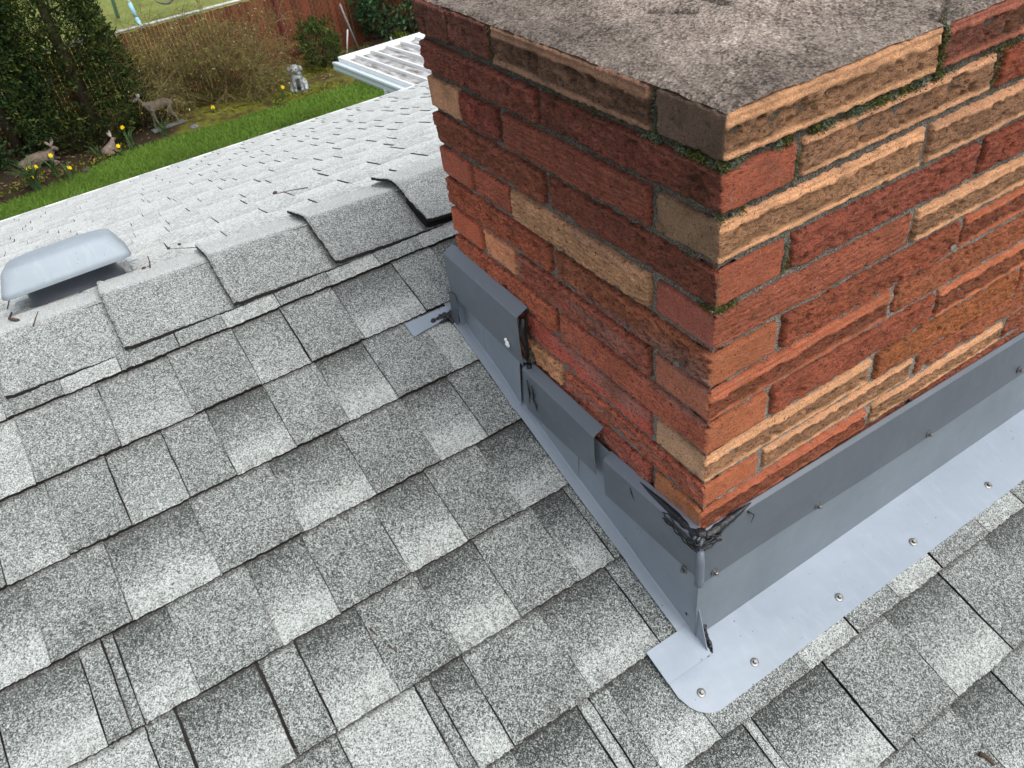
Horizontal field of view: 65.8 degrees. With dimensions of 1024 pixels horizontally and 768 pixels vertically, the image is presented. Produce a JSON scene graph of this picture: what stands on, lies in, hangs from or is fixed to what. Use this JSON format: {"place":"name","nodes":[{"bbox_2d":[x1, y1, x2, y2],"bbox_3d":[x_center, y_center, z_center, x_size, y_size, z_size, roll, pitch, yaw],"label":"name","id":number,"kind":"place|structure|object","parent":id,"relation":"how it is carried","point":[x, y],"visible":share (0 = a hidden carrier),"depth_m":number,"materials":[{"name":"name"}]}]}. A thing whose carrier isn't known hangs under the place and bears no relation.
{"place":"outdoors","nodes":[
{"label":"outdoors","id":0,"kind":"place"},
{"bbox_2d":[0,83,382,220],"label":"lawn","id":1,"kind":"structure","parent":0,"point":[173,146],"depth_m":11.36,"materials":[{"name":"green plant"}]},
{"bbox_2d":[0,0,413,150],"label":"chain link fence","id":2,"kind":"object","parent":1,"relation":"on","point":[331,8],"visible":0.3,"depth_m":12.89,"materials":[{"name":"grey metal"}]},
{"bbox_2d":[0,30,419,203],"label":"garden bed","id":3,"kind":"object","parent":1,"relation":"on","point":[206,119],"visible":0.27,"depth_m":11.99,"materials":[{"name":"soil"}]},
{"bbox_2d":[5,155,42,191],"bbox_3d":[-6.428,-2.781,10.541,0.648,0.474,0.632,-27,43,-20],"label":"daffodil clump","id":4,"kind":"object","parent":3,"relation":"on","point":[30,172],"visible":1,"depth_m":10.56,"materials":[{"name":"green plant"}]},
{"bbox_2d":[0,4,62,169],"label":"evergreen tree","id":5,"kind":"object","parent":3,"relation":"on","point":[18,146],"visible":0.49,"depth_m":11.16,"materials":[{"name":"green plant"}]},
{"bbox_2d":[18,137,59,170],"bbox_3d":[-6.679,-3.231,11.140,0.577,0.342,0.281,-27,43,-20],"label":"lying deer statue","id":6,"kind":"object","parent":3,"relation":"on","point":[42,155],"visible":0.73,"depth_m":11.12,"materials":[{"name":"beige stone"}]},
{"bbox_2d":[37,153,60,177],"bbox_3d":[-6.300,-2.998,10.839,0.415,0.389,0.296,28,52,35],"label":"daffodil clump","id":7,"kind":"object","parent":3,"relation":"on","point":[54,170],"visible":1,"depth_m":10.86,"materials":[{"name":"green plant"}]},
{"bbox_2d":[1,122,115,154],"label":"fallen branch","id":8,"kind":"object","parent":3,"relation":"on","point":[9,151],"visible":0.17,"depth_m":11.91,"materials":[{"name":"brown wood"}]},
{"bbox_2d":[61,160,73,178],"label":"daffodil clump","id":9,"kind":"object","parent":3,"relation":"on","point":[69,173],"visible":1,"depth_m":10.83,"materials":[{"name":"green plant"}]},
{"bbox_2d":[0,0,155,153],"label":"evergreen tree","id":10,"kind":"object","parent":3,"relation":"on","point":[77,11],"visible":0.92,"depth_m":10.94,"materials":[{"name":"green plant"}]},
{"bbox_2d":[81,168,89,172],"bbox_3d":[-5.951,-2.980,11.046,0.123,0.066,0.094,-27,43,-20],"label":"rock","id":11,"kind":"object","parent":3,"relation":"on","point":[84,170],"visible":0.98,"depth_m":11.02,"materials":[{"name":"stone"}]},
{"bbox_2d":[88,141,105,159],"bbox_3d":[-5.882,-3.298,11.208,0.263,0.274,0.258,12,44,23],"label":"daffodil clump","id":12,"kind":"object","parent":3,"relation":"on","point":[97,153],"visible":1,"depth_m":11.21,"materials":[{"name":"green plant"}]},
{"bbox_2d":[101,130,120,154],"bbox_3d":[-5.770,-3.425,11.293,0.260,0.317,0.166,-27,43,-20],"label":"rabbit statue","id":13,"kind":"object","parent":3,"relation":"on","point":[110,147],"visible":0.95,"depth_m":11.29,"materials":[{"name":"beige stone"}]},
{"bbox_2d":[116,144,122,155],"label":"daffodil clump","id":14,"kind":"object","parent":3,"relation":"on","point":[118,146],"visible":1,"depth_m":11.25,"materials":[{"name":"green plant"}]},
{"bbox_2d":[118,125,134,148],"bbox_3d":[-5.552,-3.571,11.428,0.309,0.330,0.241,-27,43,-20],"label":"daffodil clump","id":15,"kind":"object","parent":3,"relation":"on","point":[127,140],"visible":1,"depth_m":11.44,"materials":[{"name":"green plant"}]},
{"bbox_2d":[133,94,184,132],"bbox_3d":[-5.238,-4.067,11.689,0.616,0.594,0.143,-32,45,-25],"label":"deer statue","id":16,"kind":"object","parent":3,"relation":"on","point":[151,107],"visible":0.83,"depth_m":11.67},
{"bbox_2d":[151,117,168,135],"bbox_3d":[-5.151,-3.791,11.633,0.305,0.306,0.334,-2,40,8],"label":"daffodil clump","id":17,"kind":"object","parent":3,"relation":"on","point":[164,131],"visible":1,"depth_m":11.66,"materials":[{"name":"green plant"}]},
{"bbox_2d":[0,61,353,196],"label":"leaf litter","id":18,"kind":"object","parent":3,"relation":"on","point":[330,74],"visible":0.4,"depth_m":12.07,"materials":[{"name":"brown plant"}]},
{"bbox_2d":[190,124,197,128],"bbox_3d":[-4.753,-3.841,11.841,0.138,0.082,0.117,-27,43,-20],"label":"rock","id":19,"kind":"object","parent":3,"relation":"on","point":[193,126],"visible":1,"depth_m":11.81,"materials":[{"name":"grey stone"}]},
{"bbox_2d":[50,0,342,143],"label":"bare shrub","id":20,"kind":"object","parent":3,"relation":"on","point":[254,64],"visible":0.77,"depth_m":11.90,"materials":[{"name":"brown plant"}]},
{"bbox_2d":[277,85,286,100],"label":"daffodil clump","id":21,"kind":"object","parent":3,"relation":"on","point":[282,92],"visible":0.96,"depth_m":12.24,"materials":[{"name":"green plant"}]},
{"bbox_2d":[286,64,310,93],"bbox_3d":[-3.372,-4.805,12.418,0.350,0.419,0.350,-27,43,-20],"label":"dog statue","id":22,"kind":"object","parent":3,"relation":"on","point":[302,82],"visible":0.94,"depth_m":12.38,"materials":[{"name":"stone"}]},
{"bbox_2d":[291,12,346,71],"bbox_3d":[-3.186,-5.586,12.951,0.852,0.929,0.850,28,52,35],"label":"evergreen shrub","id":23,"kind":"object","parent":3,"relation":"on","point":[311,26],"visible":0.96,"depth_m":12.85,"materials":[{"name":"green plant"}]},
{"bbox_2d":[346,29,347,53],"bbox_3d":[-2.823,-5.833,13.554,0.159,0.429,0.032,-27,43,-20],"label":"garden stake","id":24,"kind":"object","parent":3,"relation":"on","point":[347,43],"visible":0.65,"depth_m":13.54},
{"bbox_2d":[339,3,358,49],"bbox_3d":[-2.767,-6.070,13.512,0.187,0.827,0.040,-27,43,-20],"label":"garden stake","id":25,"kind":"object","parent":3,"relation":"on","point":[348,25],"visible":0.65,"depth_m":13.47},
{"bbox_2d":[347,0,418,41],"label":"laurel bush","id":26,"kind":"object","parent":3,"relation":"on","point":[360,12],"visible":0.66,"depth_m":13.41,"materials":[{"name":"green plant"}]},
{"bbox_2d":[362,16,414,45],"bbox_3d":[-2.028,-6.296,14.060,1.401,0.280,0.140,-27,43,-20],"label":"shrub","id":27,"kind":"object","parent":3,"relation":"on","point":[374,39],"visible":0.34,"depth_m":13.93,"materials":[{"name":"green plant"}]},
{"bbox_2d":[386,27,406,39],"bbox_3d":[-1.999,-6.020,13.734,0.397,0.353,0.267,2,41,12],"label":"seedling","id":28,"kind":"object","parent":3,"relation":"on","point":[400,35],"visible":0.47,"depth_m":13.69,"materials":[{"name":"green plant"}]},
{"bbox_2d":[332,32,431,94],"bbox_3d":[0.498,-2.360,7.487,3.397,2.204,2.204,-27,43,-20],"label":"patio cover","id":29,"kind":"object","parent":1,"relation":"on","point":[391,66],"visible":0.26,"depth_m":6.76,"materials":[{"name":"white metal"}]},
{"bbox_2d":[0,81,1023,767],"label":"house","id":30,"kind":"structure","parent":1,"relation":"on","point":[268,461],"depth_m":1.22,"materials":[{"name":"grey"}]},
{"bbox_2d":[8,312,19,321],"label":"twig","id":31,"kind":"object","parent":30,"relation":"on","point":[13,319],"visible":1,"depth_m":1.45,"materials":[{"name":"brown wood"}]},
{"bbox_2d":[1,229,137,315],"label":"roof vent","id":32,"kind":"object","parent":30,"relation":"on","point":[50,273],"visible":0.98,"depth_m":1.53,"materials":[{"name":"paint"}]},
{"bbox_2d":[167,243,197,249],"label":"twig","id":33,"kind":"object","parent":30,"relation":"on","point":[168,248],"visible":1,"depth_m":1.68,"materials":[{"name":"grey"}]},
{"bbox_2d":[273,187,307,193],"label":"twig","id":34,"kind":"object","parent":30,"relation":"on","point":[274,192],"visible":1,"depth_m":2.01,"materials":[{"name":"grey"}]},
{"bbox_2d":[411,0,1023,527],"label":"brick chimney","id":35,"kind":"object","parent":30,"relation":"on","point":[899,224],"visible":0.75,"depth_m":0.92,"materials":[{"name":"red brick"}]},
{"bbox_2d":[405,244,707,650],"bbox_3d":[0.432,-0.122,1.436,1.052,0.386,0.740,-27,43,-20],"label":"side flashing","id":36,"kind":"object","parent":35,"relation":"attached to","point":[482,310],"visible":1,"depth_m":1.25,"materials":[{"name":"grey paint"}]},
{"bbox_2d":[439,0,1023,316],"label":"moss","id":37,"kind":"object","parent":35,"relation":"on","point":[697,156],"visible":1,"depth_m":0.79,"materials":[{"name":"green plant"}]},
{"bbox_2d":[630,332,1023,712],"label":"apron flashing","id":38,"kind":"object","parent":30,"relation":"on","point":[787,568],"visible":0.94,"depth_m":1.21,"materials":[{"name":"grey paint"}]},
{"bbox_2d":[978,751,994,765],"bbox_3d":[0.661,0.521,1.101,0.022,0.013,0.008,18,47,28],"label":"twig","id":39,"kind":"object","parent":30,"relation":"on","point":[985,756],"visible":1,"depth_m":1.10,"materials":[{"name":"brown wood"}]},
{"bbox_2d":[0,0,413,145],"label":"neighbouring lawn","id":40,"kind":"structure","parent":0,"point":[123,4],"depth_m":17.73,"materials":[{"name":"green plant"}]},
{"bbox_2d":[111,0,172,31],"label":"swing set","id":41,"kind":"object","parent":40,"relation":"on","point":[131,7],"visible":0.8,"depth_m":16.87,"materials":[{"name":"silver metal"}]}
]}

